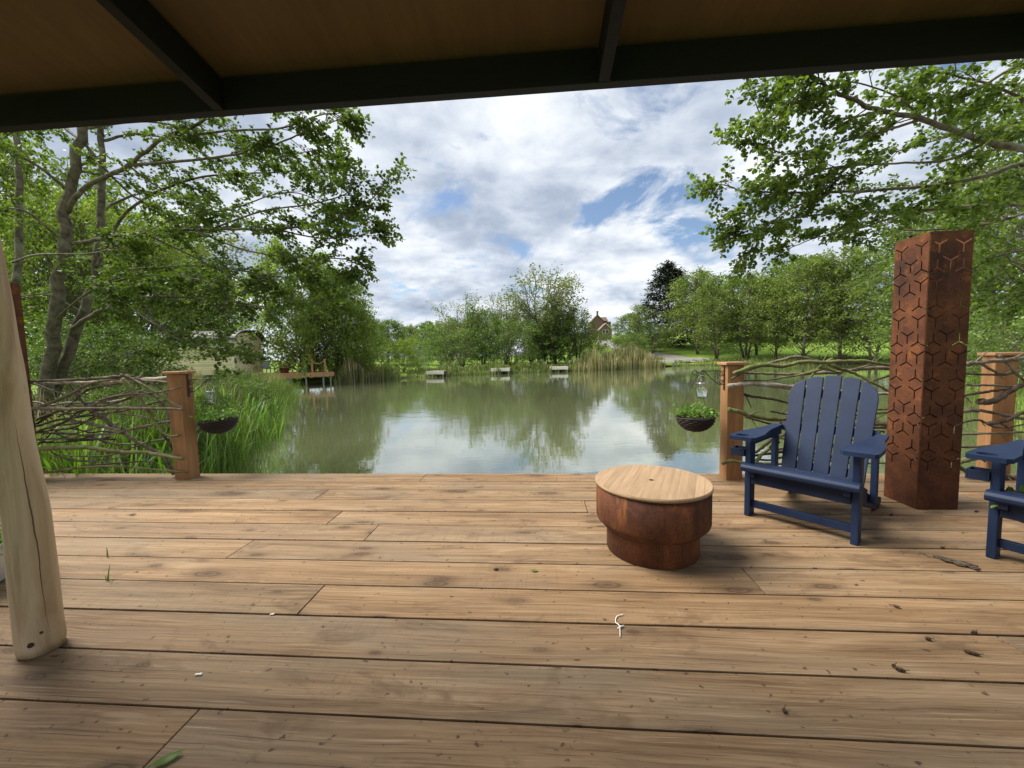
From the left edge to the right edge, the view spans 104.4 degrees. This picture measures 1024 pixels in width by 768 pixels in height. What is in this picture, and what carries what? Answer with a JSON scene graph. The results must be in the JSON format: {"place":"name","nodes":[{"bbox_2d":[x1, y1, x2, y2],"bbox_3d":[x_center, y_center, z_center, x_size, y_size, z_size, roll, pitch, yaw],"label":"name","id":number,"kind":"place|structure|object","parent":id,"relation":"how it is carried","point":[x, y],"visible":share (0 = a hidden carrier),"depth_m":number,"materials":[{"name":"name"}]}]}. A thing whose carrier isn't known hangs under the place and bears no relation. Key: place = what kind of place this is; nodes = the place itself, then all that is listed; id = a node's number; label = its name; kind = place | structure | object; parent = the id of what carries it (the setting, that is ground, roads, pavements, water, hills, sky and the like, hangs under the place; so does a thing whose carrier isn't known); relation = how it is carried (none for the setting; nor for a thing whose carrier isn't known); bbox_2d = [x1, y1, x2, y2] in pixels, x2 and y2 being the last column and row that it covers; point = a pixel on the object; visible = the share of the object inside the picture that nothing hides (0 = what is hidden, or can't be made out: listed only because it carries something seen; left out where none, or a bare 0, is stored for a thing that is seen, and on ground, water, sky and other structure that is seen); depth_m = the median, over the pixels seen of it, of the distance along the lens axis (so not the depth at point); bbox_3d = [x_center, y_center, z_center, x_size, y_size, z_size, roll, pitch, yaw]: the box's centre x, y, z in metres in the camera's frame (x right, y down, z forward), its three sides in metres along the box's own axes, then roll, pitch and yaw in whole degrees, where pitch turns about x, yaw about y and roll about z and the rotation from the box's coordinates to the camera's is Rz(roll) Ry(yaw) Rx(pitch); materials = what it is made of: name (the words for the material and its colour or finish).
{"place":"outdoors","nodes":[
{"label":"outdoors","id":0,"kind":"place"},
{"bbox_2d":[0,524,4,580],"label":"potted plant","id":1,"kind":"object","parent":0,"point":[2,572],"visible":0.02,"depth_m":2.19,"materials":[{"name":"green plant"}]},
{"bbox_2d":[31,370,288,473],"bbox_3d":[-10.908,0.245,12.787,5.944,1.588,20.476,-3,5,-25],"label":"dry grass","id":2,"kind":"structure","parent":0,"point":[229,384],"depth_m":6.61,"materials":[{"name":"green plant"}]},
{"bbox_2d":[0,59,1023,362],"label":"sky","id":3,"kind":"structure","parent":0,"point":[591,183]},
{"bbox_2d":[31,325,1023,473],"bbox_3d":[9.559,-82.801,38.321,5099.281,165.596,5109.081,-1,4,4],"label":"ground","id":4,"kind":"structure","parent":0,"point":[688,350],"depth_m":58.14,"materials":[{"name":"green plant"}]},
{"bbox_2d":[0,133,123,377],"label":"alder tree","id":5,"kind":"object","parent":4,"relation":"on","point":[6,174],"visible":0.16,"depth_m":13.90,"materials":[{"name":"green plant"}]},
{"bbox_2d":[26,334,143,406],"bbox_3d":[-11.563,-0.168,9.951,3.146,2.544,2.946,-1,4,-2],"label":"shrub","id":6,"kind":"object","parent":4,"relation":"on","point":[38,351],"visible":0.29,"depth_m":10.21,"materials":[{"name":"green plant"}]},
{"bbox_2d":[0,178,170,397],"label":"deciduous tree","id":7,"kind":"object","parent":4,"relation":"on","point":[81,234],"visible":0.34,"depth_m":12.78,"materials":[{"name":"green plant"}]},
{"bbox_2d":[0,141,184,395],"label":"deciduous tree","id":8,"kind":"object","parent":4,"relation":"on","point":[90,178],"visible":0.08,"depth_m":16.90,"materials":[{"name":"green plant"}]},
{"bbox_2d":[23,309,195,404],"bbox_3d":[-12.168,-0.598,11.927,4.231,3.060,4.168,-1,4,6],"label":"shrub","id":9,"kind":"object","parent":4,"relation":"on","point":[131,340],"visible":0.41,"depth_m":11.67,"materials":[{"name":"green plant"}]},
{"bbox_2d":[25,195,227,383],"bbox_3d":[-15.585,-3.349,16.565,6.205,8.397,6.020,-2,4,-14],"label":"deciduous tree","id":10,"kind":"object","parent":4,"relation":"on","point":[168,256],"visible":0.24,"depth_m":16.08,"materials":[{"name":"green plant"}]},
{"bbox_2d":[56,382,204,439],"bbox_3d":[-6.284,0.572,6.793,1.791,1.327,1.912,0,4,21],"label":"shrub","id":11,"kind":"object","parent":4,"relation":"on","point":[111,392],"visible":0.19,"depth_m":6.41,"materials":[{"name":"green plant"}]},
{"bbox_2d":[22,201,246,360],"bbox_3d":[-32.270,-7.952,35.390,16.537,15.564,16.041,-4,5,-36],"label":"deciduous tree","id":12,"kind":"object","parent":4,"relation":"on","point":[208,308],"visible":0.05,"depth_m":35.17,"materials":[{"name":"green plant"}]},
{"bbox_2d":[101,369,203,398],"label":"dry reeds","id":13,"kind":"object","parent":4,"relation":"on","point":[200,375],"visible":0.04,"depth_m":17.44,"materials":[{"name":"plant"}]},
{"bbox_2d":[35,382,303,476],"bbox_3d":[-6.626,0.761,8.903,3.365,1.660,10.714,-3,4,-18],"label":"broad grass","id":14,"kind":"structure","parent":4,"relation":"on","point":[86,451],"depth_m":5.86,"materials":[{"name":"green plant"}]},
{"bbox_2d":[33,371,306,475],"bbox_3d":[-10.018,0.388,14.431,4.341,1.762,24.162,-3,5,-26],"label":"bank grass","id":15,"kind":"structure","parent":4,"relation":"on","point":[287,387],"depth_m":7.30,"materials":[{"name":"green plant"}]},
{"bbox_2d":[127,223,264,376],"bbox_3d":[-27.391,-6.926,35.126,12.653,13.312,11.428,2,5,39],"label":"willow tree","id":16,"kind":"object","parent":4,"relation":"on","point":[224,307],"visible":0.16,"depth_m":34.28,"materials":[{"name":"green plant"}]},
{"bbox_2d":[142,330,264,381],"bbox_3d":[-22.198,-1.888,28.579,6.978,3.805,3.600,-1,4,-1],"label":"cabin","id":17,"kind":"object","parent":4,"relation":"on","point":[206,370],"visible":0.25,"depth_m":27.04,"materials":[{"name":"wood"}]},
{"bbox_2d":[0,107,416,429],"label":"alder tree","id":18,"kind":"object","parent":4,"relation":"on","point":[53,366],"visible":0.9,"depth_m":6.22,"materials":[{"name":"green plant"}]},
{"bbox_2d":[184,262,253,366],"bbox_3d":[-29.869,-6.219,38.879,8.320,11.269,8.576,-5,6,-43],"label":"deciduous tree","id":19,"kind":"object","parent":4,"relation":"on","point":[231,320],"depth_m":38.75,"materials":[{"name":"green plant"}]},
{"bbox_2d":[194,385,247,464],"bbox_3d":[-5.258,0.767,6.863,1.109,1.459,1.184,0,4,20],"label":"shrub","id":20,"kind":"object","parent":4,"relation":"on","point":[203,404],"visible":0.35,"depth_m":6.88,"materials":[{"name":"green plant"}]},
{"bbox_2d":[204,364,255,392],"bbox_3d":[-9.254,0.108,13.208,1.576,1.523,1.683,-1,4,1],"label":"shrub","id":21,"kind":"object","parent":4,"relation":"on","point":[240,375],"visible":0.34,"depth_m":13.03,"materials":[{"name":"green plant"}]},
{"bbox_2d":[219,374,280,417],"bbox_3d":[-7.371,0.382,11.132,1.488,1.396,1.466,2,5,37],"label":"shrub","id":22,"kind":"object","parent":4,"relation":"on","point":[256,387],"visible":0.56,"depth_m":11.00,"materials":[{"name":"green plant"}]},
{"bbox_2d":[254,359,333,385],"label":"neighbouring deck","id":23,"kind":"structure","parent":4,"relation":"on","point":[311,373],"depth_m":29.68,"materials":[{"name":"orange wood"}]},
{"bbox_2d":[262,361,274,372],"bbox_3d":[-17.863,-1.228,29.024,0.703,0.953,0.670,1,5,26],"label":"garden chair","id":24,"kind":"object","parent":23,"relation":"on","point":[265,365],"visible":0.73,"depth_m":29.07,"materials":[{"name":"grey plastic"}]},
{"bbox_2d":[228,235,370,379],"bbox_3d":[-17.057,-5.937,31.617,9.713,11.668,9.779,0,4,23],"label":"deciduous tree","id":25,"kind":"object","parent":4,"relation":"on","point":[278,339],"visible":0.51,"depth_m":30.12,"materials":[{"name":"green plant"}]},
{"bbox_2d":[288,269,395,377],"bbox_3d":[-14.572,-5.273,33.622,8.280,9.863,8.336,-4,5,-35],"label":"deciduous tree","id":26,"kind":"object","parent":4,"relation":"on","point":[361,314],"visible":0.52,"depth_m":32.27,"materials":[{"name":"green plant"}]},
{"bbox_2d":[335,354,384,382],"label":"pale reeds","id":27,"kind":"object","parent":4,"relation":"on","point":[344,367],"visible":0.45,"depth_m":32.22,"materials":[{"name":"plant"}]},
{"bbox_2d":[333,359,400,383],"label":"fresh reeds","id":28,"kind":"object","parent":4,"relation":"on","point":[388,375],"visible":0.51,"depth_m":33.72,"materials":[{"name":"green plant"}]},
{"bbox_2d":[351,314,389,365],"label":"deciduous tree","id":29,"kind":"object","parent":4,"relation":"on","point":[375,332],"visible":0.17,"depth_m":41.73,"materials":[{"name":"green plant"}]},
{"bbox_2d":[359,319,409,363],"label":"deciduous tree","id":30,"kind":"object","parent":4,"relation":"on","point":[398,333],"visible":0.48,"depth_m":62.61,"materials":[{"name":"green plant"}]},
{"bbox_2d":[380,335,423,371],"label":"shrub","id":31,"kind":"object","parent":4,"relation":"on","point":[397,350],"visible":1,"depth_m":40.52,"materials":[{"name":"green plant"}]},
{"bbox_2d":[399,324,417,358],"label":"deciduous tree","id":32,"kind":"object","parent":4,"relation":"on","point":[409,328],"visible":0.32,"depth_m":111.82,"materials":[{"name":"green plant"}]},
{"bbox_2d":[395,325,425,355],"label":"deciduous tree","id":33,"kind":"object","parent":4,"relation":"on","point":[411,337],"visible":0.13,"depth_m":119.72,"materials":[{"name":"green plant"}]},
{"bbox_2d":[400,349,435,368],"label":"shrub","id":34,"kind":"object","parent":4,"relation":"on","point":[423,361],"visible":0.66,"depth_m":44.42,"materials":[{"name":"green plant"}]},
{"bbox_2d":[410,319,448,356],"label":"deciduous tree","id":35,"kind":"object","parent":4,"relation":"on","point":[421,325],"visible":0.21,"depth_m":94.79,"materials":[{"name":"green plant"}]},
{"bbox_2d":[426,370,443,376],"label":"fishing platform","id":36,"kind":"structure","parent":4,"relation":"on","point":[435,372],"depth_m":38.06,"materials":[{"name":"grey wood"}]},
{"bbox_2d":[419,338,461,363],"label":"shrub","id":37,"kind":"object","parent":4,"relation":"on","point":[454,354],"visible":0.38,"depth_m":58.05,"materials":[{"name":"green plant"}]},
{"bbox_2d":[412,314,477,361],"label":"shrub","id":38,"kind":"object","parent":4,"relation":"on","point":[427,330],"visible":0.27,"depth_m":58.99,"materials":[{"name":"green plant"}]},
{"bbox_2d":[426,289,487,366],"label":"willow tree","id":39,"kind":"object","parent":4,"relation":"on","point":[446,326],"visible":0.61,"depth_m":52.28,"materials":[{"name":"green plant"}]},
{"bbox_2d":[422,325,499,366],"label":"shrub","id":40,"kind":"object","parent":4,"relation":"on","point":[474,350],"visible":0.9,"depth_m":47.77,"materials":[{"name":"green plant"}]},
{"bbox_2d":[457,300,508,364],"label":"deciduous tree","id":41,"kind":"object","parent":4,"relation":"on","point":[493,317],"visible":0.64,"depth_m":49.02,"materials":[{"name":"green plant"}]},
{"bbox_2d":[455,305,520,360],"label":"shrub","id":42,"kind":"object","parent":4,"relation":"on","point":[490,328],"visible":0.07,"depth_m":60.02,"materials":[{"name":"green plant"}]},
{"bbox_2d":[406,358,574,377],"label":"bank weeds","id":43,"kind":"object","parent":4,"relation":"on","point":[448,368],"visible":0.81,"depth_m":41.43,"materials":[{"name":"green plant"}]},
{"bbox_2d":[483,292,530,364],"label":"willow tree","id":44,"kind":"object","parent":4,"relation":"on","point":[495,313],"visible":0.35,"depth_m":55.22,"materials":[{"name":"green plant"}]},
{"bbox_2d":[469,318,546,365],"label":"shrub","id":45,"kind":"object","parent":4,"relation":"on","point":[510,345],"visible":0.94,"depth_m":46.96,"materials":[{"name":"green plant"}]},
{"bbox_2d":[499,307,560,361],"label":"shrub","id":46,"kind":"object","parent":4,"relation":"on","point":[529,360],"visible":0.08,"depth_m":57.98,"materials":[{"name":"green plant"}]},
{"bbox_2d":[496,261,587,360],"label":"willow tree","id":47,"kind":"object","parent":4,"relation":"on","point":[564,285],"visible":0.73,"depth_m":49.35,"materials":[{"name":"green plant"}]},
{"bbox_2d":[517,316,580,364],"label":"shrub","id":48,"kind":"object","parent":4,"relation":"on","point":[570,340],"visible":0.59,"depth_m":48.99,"materials":[{"name":"green plant"}]},
{"bbox_2d":[535,289,577,364],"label":"deciduous tree","id":49,"kind":"object","parent":4,"relation":"on","point":[551,321],"visible":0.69,"depth_m":48.81,"materials":[{"name":"green plant"}]},
{"bbox_2d":[548,317,598,362],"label":"shrub","id":50,"kind":"object","parent":4,"relation":"on","point":[577,343],"visible":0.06,"depth_m":58.99,"materials":[{"name":"green plant"}]},
{"bbox_2d":[558,304,602,358],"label":"alder tree","id":51,"kind":"object","parent":4,"relation":"on","point":[586,330],"visible":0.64,"depth_m":51.98,"materials":[{"name":"green plant"}]},
{"bbox_2d":[578,328,611,356],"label":"shrub","id":52,"kind":"object","parent":4,"relation":"on","point":[603,337],"visible":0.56,"depth_m":54.30,"materials":[{"name":"green plant"}]},
{"bbox_2d":[589,311,611,338],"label":"brick house","id":53,"kind":"structure","parent":4,"relation":"on","point":[602,324],"depth_m":130.97,"materials":[{"name":"red brick"}]},
{"bbox_2d":[566,343,665,371],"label":"dry reeds","id":54,"kind":"object","parent":4,"relation":"on","point":[615,357],"visible":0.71,"depth_m":45.48,"materials":[{"name":"plant"}]},
{"bbox_2d":[607,312,647,348],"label":"deciduous tree","id":55,"kind":"object","parent":4,"relation":"on","point":[618,326],"visible":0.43,"depth_m":71.65,"materials":[{"name":"green plant"}]},
{"bbox_2d":[609,330,656,354],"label":"shrub","id":56,"kind":"object","parent":4,"relation":"on","point":[639,339],"visible":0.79,"depth_m":59.70,"materials":[{"name":"green plant"}]},
{"bbox_2d":[622,302,657,350],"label":"deciduous tree","id":57,"kind":"object","parent":4,"relation":"on","point":[638,321],"visible":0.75,"depth_m":64.06,"materials":[{"name":"green plant"}]},
{"bbox_2d":[631,322,677,352],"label":"shrub","id":58,"kind":"object","parent":4,"relation":"on","point":[665,344],"visible":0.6,"depth_m":66.52,"materials":[{"name":"green plant"}]},
{"bbox_2d":[624,260,722,347],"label":"conifer tree","id":59,"kind":"object","parent":4,"relation":"on","point":[666,269],"visible":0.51,"depth_m":74.22,"materials":[{"name":"green plant"}]},
{"bbox_2d":[652,266,737,353],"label":"alder tree","id":60,"kind":"object","parent":4,"relation":"on","point":[682,285],"visible":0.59,"depth_m":63.29,"materials":[{"name":"green plant"}]},
{"bbox_2d":[678,264,720,349],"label":"deciduous tree","id":61,"kind":"object","parent":4,"relation":"on","point":[699,269],"visible":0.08,"depth_m":68.72,"materials":[{"name":"green plant"}]},
{"bbox_2d":[684,275,756,359],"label":"alder tree","id":62,"kind":"object","parent":4,"relation":"on","point":[704,299],"visible":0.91,"depth_m":54.77,"materials":[{"name":"green plant"}]},
{"bbox_2d":[708,271,783,358],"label":"alder tree","id":63,"kind":"object","parent":4,"relation":"on","point":[749,292],"visible":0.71,"depth_m":54.02,"materials":[{"name":"green plant"}]},
{"bbox_2d":[691,275,804,339],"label":"deciduous tree","id":64,"kind":"object","parent":4,"relation":"on","point":[772,276],"visible":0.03,"depth_m":80.65,"materials":[{"name":"green plant"}]},
{"bbox_2d":[736,270,771,354],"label":"alder tree","id":65,"kind":"object","parent":4,"relation":"on","point":[756,349],"visible":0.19,"depth_m":56.98,"materials":[{"name":"green plant"}]},
{"bbox_2d":[740,275,811,358],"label":"alder tree","id":66,"kind":"object","parent":4,"relation":"on","point":[777,311],"visible":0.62,"depth_m":50.94,"materials":[{"name":"green plant"}]},
{"bbox_2d":[672,353,889,366],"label":"shore weeds","id":67,"kind":"object","parent":4,"relation":"on","point":[766,359],"visible":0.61,"depth_m":50.84,"materials":[{"name":"green plant"}]},
{"bbox_2d":[737,253,849,339],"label":"deciduous tree","id":68,"kind":"object","parent":4,"relation":"on","point":[773,270],"visible":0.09,"depth_m":74.59,"materials":[{"name":"green plant"}]},
{"bbox_2d":[762,252,854,359],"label":"alder tree","id":69,"kind":"object","parent":4,"relation":"on","point":[816,265],"visible":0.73,"depth_m":47.80,"materials":[{"name":"green plant"}]},
{"bbox_2d":[788,241,892,363],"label":"alder tree","id":70,"kind":"object","parent":4,"relation":"on","point":[844,254],"visible":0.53,"depth_m":45.96,"materials":[{"name":"green plant"}]},
{"bbox_2d":[684,59,1023,325],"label":"alder tree","id":71,"kind":"object","parent":4,"relation":"on","point":[810,99],"visible":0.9,"depth_m":4.51,"materials":[{"name":"green plant"}]},
{"bbox_2d":[819,251,893,360],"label":"alder tree","id":72,"kind":"object","parent":4,"relation":"on","point":[878,343],"visible":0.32,"depth_m":45.00,"materials":[{"name":"green plant"}]},
{"bbox_2d":[832,204,1017,347],"bbox_3d":[38.306,-8.496,37.050,14.816,16.179,14.371,-1,4,1],"label":"deciduous tree","id":73,"kind":"object","parent":4,"relation":"on","point":[863,285],"visible":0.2,"depth_m":37.66,"materials":[{"name":"green plant"}]},
{"bbox_2d":[861,309,1019,360],"bbox_3d":[34.505,-3.560,30.132,10.801,5.242,11.535,-2,4,-13],"label":"shrub","id":74,"kind":"object","parent":4,"relation":"on","point":[886,358],"visible":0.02,"depth_m":32.90,"materials":[{"name":"green plant"}]},
{"bbox_2d":[868,141,1023,368],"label":"deciduous tree","id":75,"kind":"object","parent":4,"relation":"on","point":[888,255],"visible":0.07,"depth_m":23.43,"materials":[{"name":"green plant"}]},
{"bbox_2d":[902,78,1023,351],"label":"deciduous tree","id":76,"kind":"object","parent":4,"relation":"on","point":[980,243],"visible":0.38,"depth_m":15.43,"materials":[{"name":"green plant"}]},
{"bbox_2d":[927,321,1023,376],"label":"shrub","id":77,"kind":"object","parent":4,"relation":"on","point":[987,334],"visible":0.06,"depth_m":15.12,"materials":[{"name":"green plant"}]},
{"bbox_2d":[953,305,1023,391],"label":"shrub","id":78,"kind":"object","parent":4,"relation":"on","point":[1019,324],"visible":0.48,"depth_m":12.44,"materials":[{"name":"green plant"}]},
{"bbox_2d":[964,365,1023,439],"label":"waterside grass","id":79,"kind":"structure","parent":4,"relation":"on","point":[1017,404],"depth_m":11.35,"materials":[{"name":"green plant"}]},
{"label":"deck joists","id":80,"kind":"structure","parent":4,"relation":"on","visible":0},
{"bbox_2d":[0,474,1023,767],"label":"deck","id":81,"kind":"structure","parent":80,"relation":"on","point":[406,624],"depth_m":1.71,"materials":[{"name":"brown wood"}]},
{"bbox_2d":[10,283,36,441],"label":"pierced steel column","id":82,"kind":"structure","parent":81,"relation":"on","point":[16,293],"depth_m":4.15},
{"bbox_2d":[0,237,66,659],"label":"log post","id":83,"kind":"object","parent":81,"relation":"on","point":[35,598],"visible":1,"depth_m":1.62,"materials":[{"name":"beige wood"}]},
{"bbox_2d":[0,0,1023,132],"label":"canopy roof","id":84,"kind":"structure","parent":83,"relation":"on","point":[73,63],"depth_m":1.57,"materials":[{"name":"brown wood"}]},
{"bbox_2d":[27,369,199,479],"bbox_3d":[-4.380,0.423,4.165,2.225,1.159,0.274,-1,4,4],"label":"stick fence","id":85,"kind":"object","parent":81,"relation":"on","point":[183,435],"visible":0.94,"depth_m":4.11,"materials":[{"name":"brown wood"}]},
{"bbox_2d":[187,374,218,396],"bbox_3d":[-3.200,0.011,4.120,0.292,0.235,0.018,-2,4,-10],"label":"hanging bracket","id":86,"kind":"object","parent":85,"relation":"attached to","point":[188,382],"visible":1,"depth_m":4.10,"materials":[{"name":"black metal"}]},
{"bbox_2d":[205,383,215,404],"bbox_3d":[-3.146,0.099,4.135,0.102,0.228,0.095,-1,4,4],"label":"glass jar","id":87,"kind":"object","parent":86,"relation":"hanging from","point":[210,394],"visible":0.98,"depth_m":4.11,"materials":[{"name":"clear glass"}]},
{"bbox_2d":[189,382,239,433],"bbox_3d":[-3.092,0.251,4.163,0.428,0.542,0.409,-6,4,5],"label":"hanging basket","id":88,"kind":"object","parent":86,"relation":"hanging from","point":[216,424],"visible":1,"depth_m":4.08,"materials":[{"name":"wicker"}]},
{"bbox_2d":[146,750,181,767],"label":"green leaf","id":89,"kind":"object","parent":81,"relation":"on","point":[166,758],"visible":1,"depth_m":1.20,"materials":[{"name":"green plant"}]},
{"bbox_2d":[595,465,713,569],"bbox_3d":[0.858,0.796,2.437,0.674,0.422,0.674,-1,4,4],"label":"fire pit","id":90,"kind":"object","parent":81,"relation":"on","point":[654,517],"visible":1,"depth_m":2.20,"materials":[{"name":"metal"}]},
{"bbox_2d":[729,375,888,545],"bbox_3d":[2.222,0.456,2.890,1.050,1.004,0.818,-5,5,-38],"label":"garden chair","id":91,"kind":"object","parent":81,"relation":"on","point":[819,477],"visible":0.99,"depth_m":2.88,"materials":[{"name":"blue wood"}]},
{"bbox_2d":[717,352,1023,481],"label":"stick fence","id":92,"kind":"object","parent":81,"relation":"on","point":[999,386],"visible":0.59,"depth_m":3.55,"materials":[{"name":"brown wood"}]},
{"bbox_2d":[692,365,724,389],"bbox_3d":[1.818,-0.060,3.679,0.292,0.235,0.018,-1,4,4],"label":"hanging bracket","id":93,"kind":"object","parent":92,"relation":"attached to","point":[723,375],"visible":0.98,"depth_m":3.67,"materials":[{"name":"black metal"}]},
{"bbox_2d":[669,375,719,431],"bbox_3d":[1.696,0.181,3.717,0.429,0.534,0.405,-1,4,4],"label":"hanging basket","id":94,"kind":"object","parent":93,"relation":"hanging from","point":[687,419],"visible":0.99,"depth_m":3.64,"materials":[{"name":"wicker"}]},
{"bbox_2d":[696,375,707,397],"bbox_3d":[1.767,0.023,3.689,0.102,0.213,0.095,-1,4,4],"label":"glass jar","id":95,"kind":"object","parent":93,"relation":"hanging from","point":[702,390],"visible":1,"depth_m":3.66,"materials":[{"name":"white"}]},
{"bbox_2d":[884,230,973,509],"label":"pierced steel column","id":96,"kind":"structure","parent":81,"relation":"on","point":[926,382],"depth_m":2.89,"materials":[{"name":"brown metal"}]},
{"bbox_2d":[919,551,980,569],"bbox_3d":[2.429,0.978,2.206,0.060,0.024,0.234,-5,5,-39],"label":"bark strip","id":97,"kind":"object","parent":81,"relation":"on","point":[962,564],"visible":1,"depth_m":2.17,"materials":[{"name":"brown wood"}]},
{"bbox_2d":[965,439,1023,558],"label":"garden chair","id":98,"kind":"object","parent":81,"relation":"on","point":[1001,457],"visible":0.99,"depth_m":2.21,"materials":[{"name":"blue wood"}]},
{"bbox_2d":[990,485,1023,507],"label":"leafy sprig","id":99,"kind":"object","parent":98,"relation":"on","point":[1008,488],"visible":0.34,"depth_m":2.21,"materials":[{"name":"green plant"}]},
{"bbox_2d":[220,364,1020,473],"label":"water","id":100,"kind":"structure","parent":0,"point":[586,422],"depth_m":11.02,"materials":[{"name":"green liquid"}]},
{"bbox_2d":[597,339,715,361],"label":"road","id":101,"kind":"structure","parent":0,"point":[670,357],"depth_m":61.95,"materials":[{"name":"grey asphalt"}]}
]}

